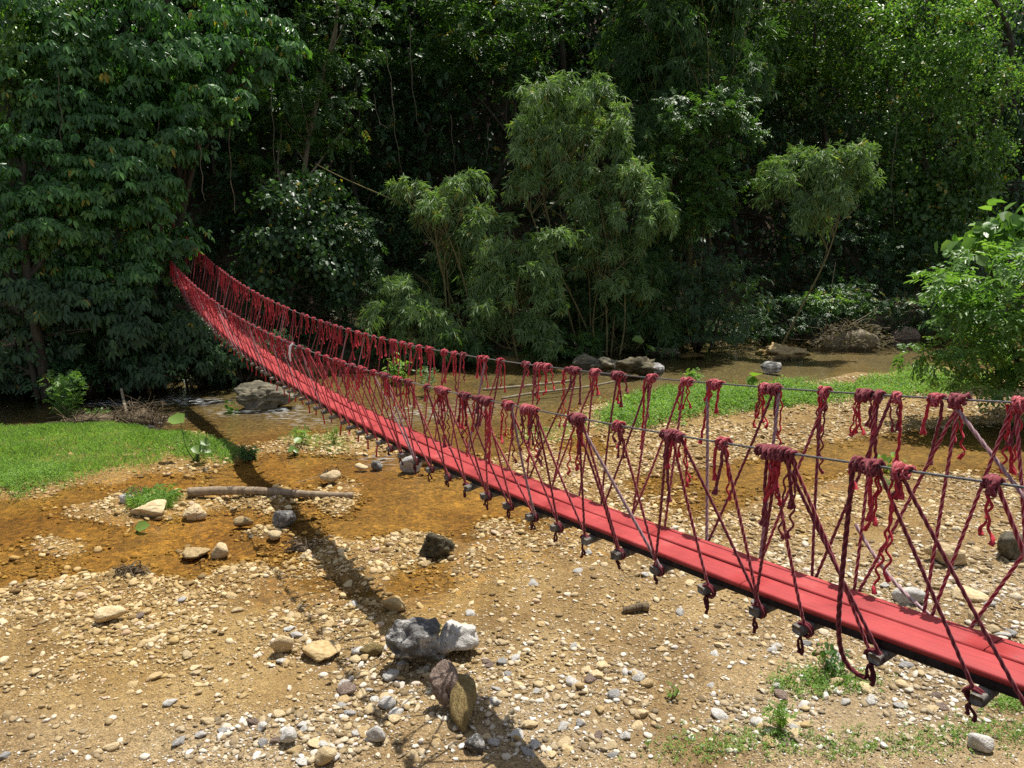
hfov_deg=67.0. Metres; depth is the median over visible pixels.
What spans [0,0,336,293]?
forest tree
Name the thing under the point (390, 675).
river rock
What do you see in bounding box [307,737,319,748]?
cobble
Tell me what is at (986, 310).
young tree
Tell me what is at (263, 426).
river water
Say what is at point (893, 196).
forest tree
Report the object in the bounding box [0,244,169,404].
broadleaf tree
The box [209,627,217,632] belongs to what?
cobble
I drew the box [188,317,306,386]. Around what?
shrub
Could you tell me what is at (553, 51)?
forest tree
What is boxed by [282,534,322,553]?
debris clump
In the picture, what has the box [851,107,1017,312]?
vine tree
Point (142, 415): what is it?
driftwood snag
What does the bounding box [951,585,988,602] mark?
river rock
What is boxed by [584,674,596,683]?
cobble
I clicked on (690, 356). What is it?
river rock
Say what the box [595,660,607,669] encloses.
cobble
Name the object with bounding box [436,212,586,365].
bamboo clump
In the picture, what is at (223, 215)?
forest tree
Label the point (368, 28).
bare stem
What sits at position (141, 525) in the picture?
taro plant
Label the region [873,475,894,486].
weed plant
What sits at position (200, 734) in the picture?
cobble
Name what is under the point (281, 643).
river rock
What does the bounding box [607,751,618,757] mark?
cobble
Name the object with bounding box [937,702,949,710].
cobble
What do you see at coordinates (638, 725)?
cobble
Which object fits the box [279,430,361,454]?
stream weeds
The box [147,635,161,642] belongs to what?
cobble
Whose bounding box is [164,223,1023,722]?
rope bridge
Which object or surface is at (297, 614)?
cobble
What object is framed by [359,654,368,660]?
cobble
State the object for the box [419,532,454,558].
river rock
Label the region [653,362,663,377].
river rock
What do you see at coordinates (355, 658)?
cobble
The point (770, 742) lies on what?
cobble
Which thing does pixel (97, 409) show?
weed plant
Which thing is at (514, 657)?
cobble
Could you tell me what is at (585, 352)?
debris clump
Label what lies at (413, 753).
cobble
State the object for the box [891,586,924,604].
river rock
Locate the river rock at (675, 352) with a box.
[648,347,679,357]
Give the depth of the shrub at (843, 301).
37.52 m
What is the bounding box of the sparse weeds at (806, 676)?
[760,656,897,699]
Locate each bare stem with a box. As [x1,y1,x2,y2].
[315,163,402,204]
[330,3,339,63]
[359,8,376,45]
[825,262,835,331]
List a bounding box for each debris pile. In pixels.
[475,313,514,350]
[789,304,903,353]
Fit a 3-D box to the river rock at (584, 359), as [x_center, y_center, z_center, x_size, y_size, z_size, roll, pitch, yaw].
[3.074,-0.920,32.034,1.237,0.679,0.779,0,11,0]
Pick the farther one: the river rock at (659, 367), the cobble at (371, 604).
the river rock at (659, 367)
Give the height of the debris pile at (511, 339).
1.549 m
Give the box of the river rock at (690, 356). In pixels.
[677,352,705,359]
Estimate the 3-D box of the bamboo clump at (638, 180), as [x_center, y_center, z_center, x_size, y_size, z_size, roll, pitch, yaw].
[4.675,-5.188,33.598,5.173,9.291,3.679,0,11,0]
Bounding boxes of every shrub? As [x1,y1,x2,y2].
[0,309,189,399]
[0,338,130,403]
[73,299,225,394]
[143,282,249,391]
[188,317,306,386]
[510,325,604,364]
[634,233,777,353]
[710,276,964,344]
[759,206,1012,317]
[795,285,882,334]
[853,310,904,337]
[934,198,1023,362]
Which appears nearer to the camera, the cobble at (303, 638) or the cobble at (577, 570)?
the cobble at (303, 638)
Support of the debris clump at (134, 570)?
on the riverbed ground at (416, 502)
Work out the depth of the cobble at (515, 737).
7.91 m
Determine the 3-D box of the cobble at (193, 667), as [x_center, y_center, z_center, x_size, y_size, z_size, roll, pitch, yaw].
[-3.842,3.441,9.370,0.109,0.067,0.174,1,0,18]
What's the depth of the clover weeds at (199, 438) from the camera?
18.91 m
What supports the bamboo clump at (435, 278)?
on the riverbed ground at (416, 502)
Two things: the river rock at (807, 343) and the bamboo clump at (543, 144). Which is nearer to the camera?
the bamboo clump at (543, 144)
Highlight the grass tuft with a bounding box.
[124,483,184,509]
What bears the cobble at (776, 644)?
on the riverbed ground at (416, 502)
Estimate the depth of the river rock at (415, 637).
9.24 m
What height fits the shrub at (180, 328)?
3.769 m
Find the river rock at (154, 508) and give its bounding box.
[129,499,166,517]
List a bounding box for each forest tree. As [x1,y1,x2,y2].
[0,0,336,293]
[1,0,319,198]
[1,1,220,123]
[65,0,386,113]
[162,63,286,261]
[193,0,497,120]
[208,0,494,248]
[223,0,398,277]
[302,71,457,278]
[331,41,491,252]
[357,0,654,114]
[375,0,603,206]
[385,0,621,204]
[495,0,700,263]
[545,0,789,223]
[545,0,795,118]
[595,0,974,154]
[651,2,891,287]
[726,69,912,285]
[744,0,920,277]
[767,0,1023,168]
[799,0,1023,278]
[903,0,1023,234]
[905,0,1023,72]
[955,4,1023,222]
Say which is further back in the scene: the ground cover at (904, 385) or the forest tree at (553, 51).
the forest tree at (553, 51)
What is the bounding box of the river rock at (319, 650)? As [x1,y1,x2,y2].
[302,640,340,661]
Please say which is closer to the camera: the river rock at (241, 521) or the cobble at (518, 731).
the cobble at (518, 731)
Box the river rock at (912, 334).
[890,326,919,342]
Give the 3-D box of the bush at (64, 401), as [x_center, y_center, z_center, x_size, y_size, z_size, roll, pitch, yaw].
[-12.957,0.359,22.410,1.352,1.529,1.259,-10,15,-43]
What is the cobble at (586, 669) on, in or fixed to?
on the riverbed ground at (416, 502)
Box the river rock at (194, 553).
[182,547,210,559]
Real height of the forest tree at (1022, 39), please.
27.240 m
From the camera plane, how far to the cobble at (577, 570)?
12.06 m
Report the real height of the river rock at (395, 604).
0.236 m
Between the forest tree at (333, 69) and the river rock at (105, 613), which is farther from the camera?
the forest tree at (333, 69)
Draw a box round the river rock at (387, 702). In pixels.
[377,696,395,709]
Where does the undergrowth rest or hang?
on the riverbed ground at (416, 502)
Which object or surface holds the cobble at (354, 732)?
on the riverbed ground at (416, 502)
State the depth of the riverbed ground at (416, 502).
12.70 m
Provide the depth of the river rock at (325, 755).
7.58 m
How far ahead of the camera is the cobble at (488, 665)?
9.42 m
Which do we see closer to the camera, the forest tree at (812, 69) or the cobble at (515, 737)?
the cobble at (515, 737)
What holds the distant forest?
on the riverbed ground at (416, 502)
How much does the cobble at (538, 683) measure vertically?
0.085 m
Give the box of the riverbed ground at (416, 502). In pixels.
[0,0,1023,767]
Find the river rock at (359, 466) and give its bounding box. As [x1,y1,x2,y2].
[355,463,367,469]
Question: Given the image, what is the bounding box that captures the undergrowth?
[0,230,1023,382]
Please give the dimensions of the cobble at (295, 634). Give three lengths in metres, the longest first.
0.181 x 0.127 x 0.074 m
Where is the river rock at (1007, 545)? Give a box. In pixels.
[997,531,1022,559]
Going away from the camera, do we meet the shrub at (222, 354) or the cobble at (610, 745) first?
the cobble at (610, 745)
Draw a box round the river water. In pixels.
[0,330,1021,511]
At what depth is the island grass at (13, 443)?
18.73 m
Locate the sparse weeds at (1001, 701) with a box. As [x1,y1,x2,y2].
[979,693,1023,712]
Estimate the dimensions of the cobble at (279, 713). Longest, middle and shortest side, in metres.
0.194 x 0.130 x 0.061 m
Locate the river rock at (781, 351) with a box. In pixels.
[761,342,810,358]
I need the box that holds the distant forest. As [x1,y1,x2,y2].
[0,0,1023,279]
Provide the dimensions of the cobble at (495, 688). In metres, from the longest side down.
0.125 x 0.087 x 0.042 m
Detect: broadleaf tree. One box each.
[0,0,259,340]
[0,123,194,403]
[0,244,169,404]
[33,171,214,396]
[55,0,312,393]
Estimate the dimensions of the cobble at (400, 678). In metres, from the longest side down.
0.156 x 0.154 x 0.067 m
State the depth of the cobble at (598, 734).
7.94 m
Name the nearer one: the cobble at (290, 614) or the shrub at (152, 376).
the cobble at (290, 614)
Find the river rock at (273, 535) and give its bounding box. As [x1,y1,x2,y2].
[268,530,281,540]
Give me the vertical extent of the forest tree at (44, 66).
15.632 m
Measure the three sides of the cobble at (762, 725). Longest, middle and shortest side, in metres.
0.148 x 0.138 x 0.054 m
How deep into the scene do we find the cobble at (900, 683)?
8.69 m
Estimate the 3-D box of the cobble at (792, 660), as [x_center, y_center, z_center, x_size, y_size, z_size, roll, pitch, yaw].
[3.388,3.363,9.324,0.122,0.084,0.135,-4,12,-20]
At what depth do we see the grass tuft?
14.98 m
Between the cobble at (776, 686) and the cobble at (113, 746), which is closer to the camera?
the cobble at (113, 746)
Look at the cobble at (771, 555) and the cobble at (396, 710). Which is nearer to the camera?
the cobble at (396, 710)
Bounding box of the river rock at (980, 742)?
[967,733,993,752]
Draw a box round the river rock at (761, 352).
[754,349,765,355]
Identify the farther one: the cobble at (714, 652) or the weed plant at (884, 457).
the weed plant at (884, 457)
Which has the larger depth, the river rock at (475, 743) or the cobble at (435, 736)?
the cobble at (435, 736)
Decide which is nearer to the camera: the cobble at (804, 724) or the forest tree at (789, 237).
the cobble at (804, 724)
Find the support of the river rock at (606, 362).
on the riverbed ground at (416, 502)
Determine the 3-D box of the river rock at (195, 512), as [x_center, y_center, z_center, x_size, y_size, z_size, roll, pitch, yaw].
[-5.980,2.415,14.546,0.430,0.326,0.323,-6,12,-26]
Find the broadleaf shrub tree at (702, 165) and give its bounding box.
[638,76,773,350]
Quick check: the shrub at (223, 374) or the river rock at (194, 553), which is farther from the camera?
the shrub at (223, 374)
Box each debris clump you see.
[112,560,150,577]
[122,485,154,494]
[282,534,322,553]
[319,465,344,478]
[569,339,607,357]
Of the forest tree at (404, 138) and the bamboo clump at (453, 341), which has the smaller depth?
the bamboo clump at (453, 341)
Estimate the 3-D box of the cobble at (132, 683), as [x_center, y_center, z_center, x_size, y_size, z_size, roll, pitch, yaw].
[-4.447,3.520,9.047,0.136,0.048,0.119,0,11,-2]
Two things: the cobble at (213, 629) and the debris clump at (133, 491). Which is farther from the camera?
the debris clump at (133, 491)
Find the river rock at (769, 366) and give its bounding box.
[760,361,781,372]
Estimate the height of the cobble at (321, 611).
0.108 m
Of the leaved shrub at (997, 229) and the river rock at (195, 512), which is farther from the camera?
the leaved shrub at (997, 229)
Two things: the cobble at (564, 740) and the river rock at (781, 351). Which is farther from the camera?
the river rock at (781, 351)
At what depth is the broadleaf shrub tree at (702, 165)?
34.63 m
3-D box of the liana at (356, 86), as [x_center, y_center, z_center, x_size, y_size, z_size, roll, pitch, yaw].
[-6.921,-13.559,35.806,0.617,5.762,0.079,0,11,0]
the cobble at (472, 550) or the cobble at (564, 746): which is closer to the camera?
the cobble at (564, 746)
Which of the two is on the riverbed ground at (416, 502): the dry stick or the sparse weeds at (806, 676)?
the sparse weeds at (806, 676)
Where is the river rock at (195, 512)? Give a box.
[182,503,206,520]
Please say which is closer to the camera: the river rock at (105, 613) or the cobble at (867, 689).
the cobble at (867, 689)
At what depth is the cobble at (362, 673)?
9.19 m
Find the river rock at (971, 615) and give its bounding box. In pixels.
[968,607,984,620]
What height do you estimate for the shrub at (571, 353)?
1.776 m
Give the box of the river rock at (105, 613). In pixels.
[93,605,125,622]
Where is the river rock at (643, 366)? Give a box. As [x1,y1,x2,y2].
[615,356,657,376]
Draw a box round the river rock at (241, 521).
[233,516,252,526]
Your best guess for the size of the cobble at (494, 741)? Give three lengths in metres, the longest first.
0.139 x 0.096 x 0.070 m
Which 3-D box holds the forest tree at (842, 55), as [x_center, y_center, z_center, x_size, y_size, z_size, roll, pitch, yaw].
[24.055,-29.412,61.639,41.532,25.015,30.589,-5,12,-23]
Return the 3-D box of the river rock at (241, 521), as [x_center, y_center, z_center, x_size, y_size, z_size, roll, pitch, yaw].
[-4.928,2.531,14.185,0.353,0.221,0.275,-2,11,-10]
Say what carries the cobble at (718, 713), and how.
on the riverbed ground at (416, 502)
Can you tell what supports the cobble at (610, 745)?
on the riverbed ground at (416, 502)
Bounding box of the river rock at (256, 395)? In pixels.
[234,380,297,412]
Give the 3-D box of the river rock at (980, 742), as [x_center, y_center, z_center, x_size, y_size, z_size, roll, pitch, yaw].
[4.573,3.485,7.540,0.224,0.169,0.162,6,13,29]
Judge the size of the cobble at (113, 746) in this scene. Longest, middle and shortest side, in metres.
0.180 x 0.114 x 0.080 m
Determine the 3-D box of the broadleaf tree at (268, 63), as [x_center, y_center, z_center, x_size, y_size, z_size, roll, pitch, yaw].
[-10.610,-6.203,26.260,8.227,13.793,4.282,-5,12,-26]
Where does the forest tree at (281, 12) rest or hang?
on the riverbed ground at (416, 502)
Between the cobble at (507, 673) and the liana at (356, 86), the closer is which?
the cobble at (507, 673)
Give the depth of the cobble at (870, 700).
8.43 m
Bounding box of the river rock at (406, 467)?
[399,455,421,473]
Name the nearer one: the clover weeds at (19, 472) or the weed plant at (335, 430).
the clover weeds at (19, 472)
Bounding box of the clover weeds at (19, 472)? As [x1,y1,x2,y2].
[0,455,81,498]
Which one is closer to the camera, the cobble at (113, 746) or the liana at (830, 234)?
the cobble at (113, 746)
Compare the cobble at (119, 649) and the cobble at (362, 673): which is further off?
the cobble at (119, 649)
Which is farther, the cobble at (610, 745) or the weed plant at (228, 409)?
the weed plant at (228, 409)
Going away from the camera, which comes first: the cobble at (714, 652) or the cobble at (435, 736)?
the cobble at (435, 736)
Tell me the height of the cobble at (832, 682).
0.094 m
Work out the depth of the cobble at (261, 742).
7.90 m
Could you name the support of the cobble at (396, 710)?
on the riverbed ground at (416, 502)
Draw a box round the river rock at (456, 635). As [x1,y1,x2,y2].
[439,619,478,653]
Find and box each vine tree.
[848,0,1023,307]
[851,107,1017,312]
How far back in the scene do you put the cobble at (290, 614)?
10.74 m
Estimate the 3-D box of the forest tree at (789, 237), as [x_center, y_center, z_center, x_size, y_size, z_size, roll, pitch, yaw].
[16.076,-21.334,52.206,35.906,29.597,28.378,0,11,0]
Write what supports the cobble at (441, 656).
on the riverbed ground at (416, 502)
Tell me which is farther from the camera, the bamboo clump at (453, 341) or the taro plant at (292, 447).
the bamboo clump at (453, 341)
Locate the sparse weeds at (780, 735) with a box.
[618,706,1023,767]
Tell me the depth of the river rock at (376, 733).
7.92 m
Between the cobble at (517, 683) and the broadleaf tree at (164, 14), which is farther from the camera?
the broadleaf tree at (164, 14)
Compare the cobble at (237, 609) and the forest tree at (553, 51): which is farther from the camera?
the forest tree at (553, 51)
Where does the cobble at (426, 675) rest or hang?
on the riverbed ground at (416, 502)
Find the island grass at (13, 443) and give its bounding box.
[0,420,245,501]
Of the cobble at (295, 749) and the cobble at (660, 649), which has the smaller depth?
the cobble at (295, 749)
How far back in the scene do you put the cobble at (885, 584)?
11.33 m
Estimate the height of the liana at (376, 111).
1.990 m
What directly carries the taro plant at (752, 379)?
on the riverbed ground at (416, 502)
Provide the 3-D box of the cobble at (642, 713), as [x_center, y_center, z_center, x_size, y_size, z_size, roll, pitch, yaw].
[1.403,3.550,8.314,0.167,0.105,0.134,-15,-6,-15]
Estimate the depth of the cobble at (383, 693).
8.74 m
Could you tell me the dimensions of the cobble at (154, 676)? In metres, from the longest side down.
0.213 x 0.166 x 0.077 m
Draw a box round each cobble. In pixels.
[0,751,11,760]
[29,668,40,675]
[69,675,79,680]
[102,742,119,751]
[113,623,122,628]
[113,646,124,653]
[126,680,138,686]
[128,578,136,585]
[135,612,144,619]
[137,640,146,647]
[141,607,151,614]
[145,671,163,681]
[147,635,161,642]
[162,698,177,705]
[171,735,184,745]
[176,596,186,602]
[177,625,187,629]
[182,650,191,659]
[189,670,201,675]
[190,665,201,670]
[194,730,206,737]
[200,717,214,724]
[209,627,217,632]
[217,727,227,732]
[226,591,237,598]
[229,566,237,572]
[231,607,243,612]
[247,718,258,724]
[257,721,267,731]
[257,738,267,747]
[270,737,282,744]
[273,709,285,717]
[276,658,285,662]
[280,659,289,667]
[283,626,294,630]
[286,611,293,617]
[286,745,301,753]
[290,631,302,637]
[294,612,300,617]
[295,758,307,764]
[297,721,307,726]
[299,635,306,641]
[299,725,307,731]
[300,552,308,558]
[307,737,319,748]
[317,608,327,615]
[318,740,327,746]
[319,735,328,741]
[321,713,328,721]
[322,627,333,633]
[325,619,334,627]
[332,752,339,761]
[336,701,346,708]
[337,694,350,702]
[338,679,349,686]
[343,580,351,587]
[343,710,355,716]
[348,600,357,605]
[349,655,360,662]
[351,646,362,654]
[351,729,359,735]
[356,620,368,626]
[356,688,366,698]
[358,670,369,677]
[358,726,367,737]
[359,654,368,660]
[364,703,374,713]
[365,688,373,692]
[368,602,380,605]
[370,631,379,638]
[370,696,378,702]
[379,691,390,700]
[387,610,396,614]
[388,714,401,723]
[389,707,403,714]
[396,675,404,680]
[397,659,406,664]
[407,696,415,701]
[407,749,418,759]
[421,560,430,566]
[422,672,430,679]
[431,734,440,739]
[431,737,440,743]
[437,653,444,659]
[447,555,454,559]
[465,609,474,615]
[469,548,475,553]
[481,733,491,741]
[482,658,491,663]
[484,662,493,667]
[487,738,499,746]
[489,698,500,705]
[491,686,500,690]
[496,618,507,622]
[496,690,510,697]
[497,639,508,645]
[497,657,506,664]
[503,671,511,675]
[511,654,519,661]
[511,728,523,740]
[512,734,520,740]
[513,681,523,687]
[521,720,537,728]
[521,746,535,756]
[528,579,538,586]
[530,739,539,749]
[533,680,542,687]
[533,688,540,693]
[537,621,545,626]
[546,750,555,757]
[556,736,570,747]
[558,721,568,730]
[561,743,572,750]
[562,747,570,756]
[565,676,578,686]
[570,642,576,649]
[572,568,582,572]
[574,682,584,688]
[576,718,585,726]
[581,666,590,672]
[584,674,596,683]
[590,669,603,678]
[594,730,602,737]
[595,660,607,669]
[595,705,604,713]
[605,741,617,749]
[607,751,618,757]
[608,689,619,699]
[618,731,630,739]
[621,565,630,570]
[622,667,628,675]
[631,674,642,680]
[631,720,643,730]
[635,709,648,717]
[637,670,644,679]
[639,679,653,687]
[657,646,665,651]
[676,607,683,615]
[710,649,718,655]
[710,708,728,719]
[714,642,723,648]
[723,725,731,731]
[750,716,761,726]
[756,723,768,728]
[762,735,773,746]
[766,553,774,557]
[767,646,776,652]
[771,642,782,647]
[772,683,782,688]
[774,689,787,699]
[778,737,790,745]
[786,657,798,664]
[786,718,800,727]
[786,728,798,739]
[789,723,799,728]
[798,701,807,707]
[799,705,809,710]
[800,640,812,646]
[800,721,813,727]
[828,677,842,684]
[841,698,850,705]
[859,681,872,693]
[866,694,875,705]
[879,582,889,587]
[893,702,908,708]
[895,679,908,687]
[898,661,913,668]
[917,670,925,676]
[926,705,936,711]
[926,705,939,712]
[930,691,941,698]
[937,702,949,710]
[983,601,996,606]
[986,625,999,632]
[994,632,1011,636]
[1005,629,1017,637]
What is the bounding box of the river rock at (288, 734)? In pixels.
[279,727,296,742]
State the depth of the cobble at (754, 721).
8.09 m
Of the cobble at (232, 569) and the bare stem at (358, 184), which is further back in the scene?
the bare stem at (358, 184)
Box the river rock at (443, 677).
[429,659,458,707]
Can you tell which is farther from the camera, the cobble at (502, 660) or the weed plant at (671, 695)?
the cobble at (502, 660)
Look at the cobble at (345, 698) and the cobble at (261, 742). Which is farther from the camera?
the cobble at (345, 698)
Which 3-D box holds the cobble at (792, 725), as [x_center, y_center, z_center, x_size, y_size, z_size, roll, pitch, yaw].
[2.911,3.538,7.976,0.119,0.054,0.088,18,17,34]
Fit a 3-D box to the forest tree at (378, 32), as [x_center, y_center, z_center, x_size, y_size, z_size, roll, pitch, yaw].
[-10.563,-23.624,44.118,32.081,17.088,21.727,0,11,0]
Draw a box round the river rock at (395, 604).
[381,597,405,611]
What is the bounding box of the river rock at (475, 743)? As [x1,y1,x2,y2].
[464,733,484,753]
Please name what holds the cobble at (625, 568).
on the riverbed ground at (416, 502)
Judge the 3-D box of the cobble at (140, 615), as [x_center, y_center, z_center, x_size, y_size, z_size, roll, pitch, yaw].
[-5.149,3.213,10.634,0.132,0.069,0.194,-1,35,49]
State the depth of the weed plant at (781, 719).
7.87 m
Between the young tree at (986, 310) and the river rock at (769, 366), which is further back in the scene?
the river rock at (769, 366)
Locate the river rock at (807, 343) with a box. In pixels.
[804,341,815,345]
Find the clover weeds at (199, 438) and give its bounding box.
[163,430,238,463]
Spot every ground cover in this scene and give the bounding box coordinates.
[587,374,865,432]
[841,362,1003,398]
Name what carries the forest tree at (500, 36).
on the riverbed ground at (416, 502)
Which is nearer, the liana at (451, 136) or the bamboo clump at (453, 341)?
the bamboo clump at (453, 341)
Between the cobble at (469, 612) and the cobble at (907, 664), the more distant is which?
the cobble at (469, 612)
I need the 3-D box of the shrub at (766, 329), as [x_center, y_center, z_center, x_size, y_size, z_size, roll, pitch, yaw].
[16.503,-3.411,38.484,13.372,3.936,4.362,0,11,0]
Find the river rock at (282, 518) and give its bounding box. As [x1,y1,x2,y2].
[272,510,295,527]
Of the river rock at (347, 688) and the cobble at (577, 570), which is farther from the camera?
the cobble at (577, 570)
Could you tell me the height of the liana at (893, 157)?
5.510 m
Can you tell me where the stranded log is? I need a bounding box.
[187,486,352,497]
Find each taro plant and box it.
[135,521,149,532]
[168,413,210,461]
[288,437,301,454]
[632,336,655,355]
[746,372,761,385]
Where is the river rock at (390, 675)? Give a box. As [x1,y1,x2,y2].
[382,669,398,681]
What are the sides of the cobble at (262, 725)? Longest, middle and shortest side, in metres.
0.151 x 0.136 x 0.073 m
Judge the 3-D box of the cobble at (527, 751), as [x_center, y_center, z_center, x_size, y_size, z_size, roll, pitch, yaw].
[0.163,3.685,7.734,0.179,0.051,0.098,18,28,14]
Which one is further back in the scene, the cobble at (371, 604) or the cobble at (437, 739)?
the cobble at (371, 604)
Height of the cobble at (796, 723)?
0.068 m
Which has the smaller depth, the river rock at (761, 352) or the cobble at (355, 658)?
the cobble at (355, 658)
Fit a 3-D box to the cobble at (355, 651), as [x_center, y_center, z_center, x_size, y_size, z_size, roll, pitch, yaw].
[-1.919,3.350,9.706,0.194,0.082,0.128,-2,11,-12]
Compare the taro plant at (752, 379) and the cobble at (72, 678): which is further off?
the taro plant at (752, 379)
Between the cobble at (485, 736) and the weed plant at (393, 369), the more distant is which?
the weed plant at (393, 369)
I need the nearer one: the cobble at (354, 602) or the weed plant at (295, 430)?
the cobble at (354, 602)
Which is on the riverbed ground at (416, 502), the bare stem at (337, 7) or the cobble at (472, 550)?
the cobble at (472, 550)
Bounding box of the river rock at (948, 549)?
[924,542,968,566]
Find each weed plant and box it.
[84,407,110,413]
[224,400,238,414]
[237,444,261,461]
[288,424,312,444]
[323,424,344,444]
[382,352,411,385]
[411,366,438,395]
[666,681,679,699]
[680,367,703,386]
[762,700,798,740]
[812,636,849,676]
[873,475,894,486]
[877,452,906,472]
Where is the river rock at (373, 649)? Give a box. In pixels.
[359,642,383,656]
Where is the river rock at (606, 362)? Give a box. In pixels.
[589,357,618,372]
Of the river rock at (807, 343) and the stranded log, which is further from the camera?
the river rock at (807, 343)
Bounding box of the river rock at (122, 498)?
[119,493,133,502]
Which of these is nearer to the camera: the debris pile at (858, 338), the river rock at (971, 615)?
the river rock at (971, 615)
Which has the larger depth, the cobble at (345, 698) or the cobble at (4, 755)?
the cobble at (345, 698)
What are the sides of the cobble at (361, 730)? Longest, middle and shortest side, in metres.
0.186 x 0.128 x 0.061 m
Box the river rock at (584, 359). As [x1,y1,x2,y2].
[572,353,597,369]
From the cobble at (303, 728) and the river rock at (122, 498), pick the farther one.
the river rock at (122, 498)
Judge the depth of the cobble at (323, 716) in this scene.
8.30 m
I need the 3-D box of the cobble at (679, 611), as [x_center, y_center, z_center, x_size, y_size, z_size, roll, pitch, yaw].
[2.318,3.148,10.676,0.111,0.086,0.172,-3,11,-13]
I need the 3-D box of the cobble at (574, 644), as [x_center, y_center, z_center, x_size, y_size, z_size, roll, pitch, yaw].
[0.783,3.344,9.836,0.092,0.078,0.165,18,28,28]
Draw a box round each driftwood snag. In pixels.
[45,401,141,423]
[92,393,185,428]
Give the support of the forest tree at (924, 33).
on the riverbed ground at (416, 502)
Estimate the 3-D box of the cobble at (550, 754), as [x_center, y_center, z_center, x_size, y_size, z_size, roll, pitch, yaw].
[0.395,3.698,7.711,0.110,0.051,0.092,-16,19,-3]
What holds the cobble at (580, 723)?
on the riverbed ground at (416, 502)
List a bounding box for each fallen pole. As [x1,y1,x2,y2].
[483,380,569,390]
[501,381,614,399]
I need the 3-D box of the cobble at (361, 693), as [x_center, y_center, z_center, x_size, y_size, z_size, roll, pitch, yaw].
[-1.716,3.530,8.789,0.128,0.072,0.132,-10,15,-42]
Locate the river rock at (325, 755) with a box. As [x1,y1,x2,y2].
[315,746,336,765]
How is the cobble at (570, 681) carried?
on the riverbed ground at (416, 502)
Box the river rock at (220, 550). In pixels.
[211,542,227,559]
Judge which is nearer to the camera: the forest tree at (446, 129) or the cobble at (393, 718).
the cobble at (393, 718)
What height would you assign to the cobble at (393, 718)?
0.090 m
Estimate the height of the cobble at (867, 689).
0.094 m
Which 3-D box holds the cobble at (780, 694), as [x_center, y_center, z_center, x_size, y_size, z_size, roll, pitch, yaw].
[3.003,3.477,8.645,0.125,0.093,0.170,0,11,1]
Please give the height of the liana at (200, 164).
2.427 m
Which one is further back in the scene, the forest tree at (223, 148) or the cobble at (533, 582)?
the forest tree at (223, 148)
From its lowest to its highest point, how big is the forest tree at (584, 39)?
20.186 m
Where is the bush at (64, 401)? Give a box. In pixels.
[39,369,87,417]
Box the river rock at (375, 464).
[371,460,382,470]
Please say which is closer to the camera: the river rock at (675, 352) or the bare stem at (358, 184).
the bare stem at (358, 184)
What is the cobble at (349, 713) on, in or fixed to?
on the riverbed ground at (416, 502)
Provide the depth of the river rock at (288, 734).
7.87 m
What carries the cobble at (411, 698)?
on the riverbed ground at (416, 502)
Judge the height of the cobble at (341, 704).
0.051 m
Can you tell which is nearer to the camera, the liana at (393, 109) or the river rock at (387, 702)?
the river rock at (387, 702)
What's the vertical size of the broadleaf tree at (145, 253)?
7.713 m
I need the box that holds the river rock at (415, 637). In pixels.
[385,617,439,660]
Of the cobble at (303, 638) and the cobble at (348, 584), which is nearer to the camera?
the cobble at (303, 638)
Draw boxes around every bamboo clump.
[347,321,496,369]
[353,269,467,368]
[357,243,513,311]
[376,167,512,332]
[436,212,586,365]
[501,69,635,338]
[520,222,644,350]
[549,232,694,360]
[560,155,681,359]
[580,0,791,312]
[615,103,714,347]
[750,133,886,344]
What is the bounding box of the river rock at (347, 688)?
[336,681,356,694]
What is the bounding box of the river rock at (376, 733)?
[366,725,385,741]
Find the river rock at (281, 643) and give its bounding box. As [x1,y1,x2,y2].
[270,635,292,652]
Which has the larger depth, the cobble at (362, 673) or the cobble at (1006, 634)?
the cobble at (1006, 634)
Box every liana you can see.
[57,74,62,142]
[197,125,205,200]
[228,126,234,210]
[271,86,275,185]
[354,25,370,154]
[373,82,393,127]
[385,49,402,173]
[409,25,422,130]
[450,115,455,168]
[823,206,857,261]
[891,123,896,228]
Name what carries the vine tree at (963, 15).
on the riverbed ground at (416, 502)
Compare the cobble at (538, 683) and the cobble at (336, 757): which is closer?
the cobble at (336, 757)
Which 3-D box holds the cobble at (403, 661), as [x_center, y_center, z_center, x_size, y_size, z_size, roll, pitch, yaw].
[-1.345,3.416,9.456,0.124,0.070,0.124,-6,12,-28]
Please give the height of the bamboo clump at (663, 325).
6.026 m
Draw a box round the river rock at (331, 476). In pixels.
[320,470,340,482]
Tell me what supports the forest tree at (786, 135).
on the riverbed ground at (416, 502)
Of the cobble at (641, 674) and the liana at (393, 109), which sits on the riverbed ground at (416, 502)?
the cobble at (641, 674)
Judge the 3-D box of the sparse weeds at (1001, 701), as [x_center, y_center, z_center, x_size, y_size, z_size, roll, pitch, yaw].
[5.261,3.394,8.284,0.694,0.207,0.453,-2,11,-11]
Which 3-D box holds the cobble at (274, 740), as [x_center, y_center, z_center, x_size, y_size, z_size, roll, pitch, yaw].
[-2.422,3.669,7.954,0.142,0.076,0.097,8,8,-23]
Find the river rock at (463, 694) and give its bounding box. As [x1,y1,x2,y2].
[449,673,476,732]
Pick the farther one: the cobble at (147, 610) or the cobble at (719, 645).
the cobble at (147, 610)
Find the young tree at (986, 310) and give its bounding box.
[889,238,1023,412]

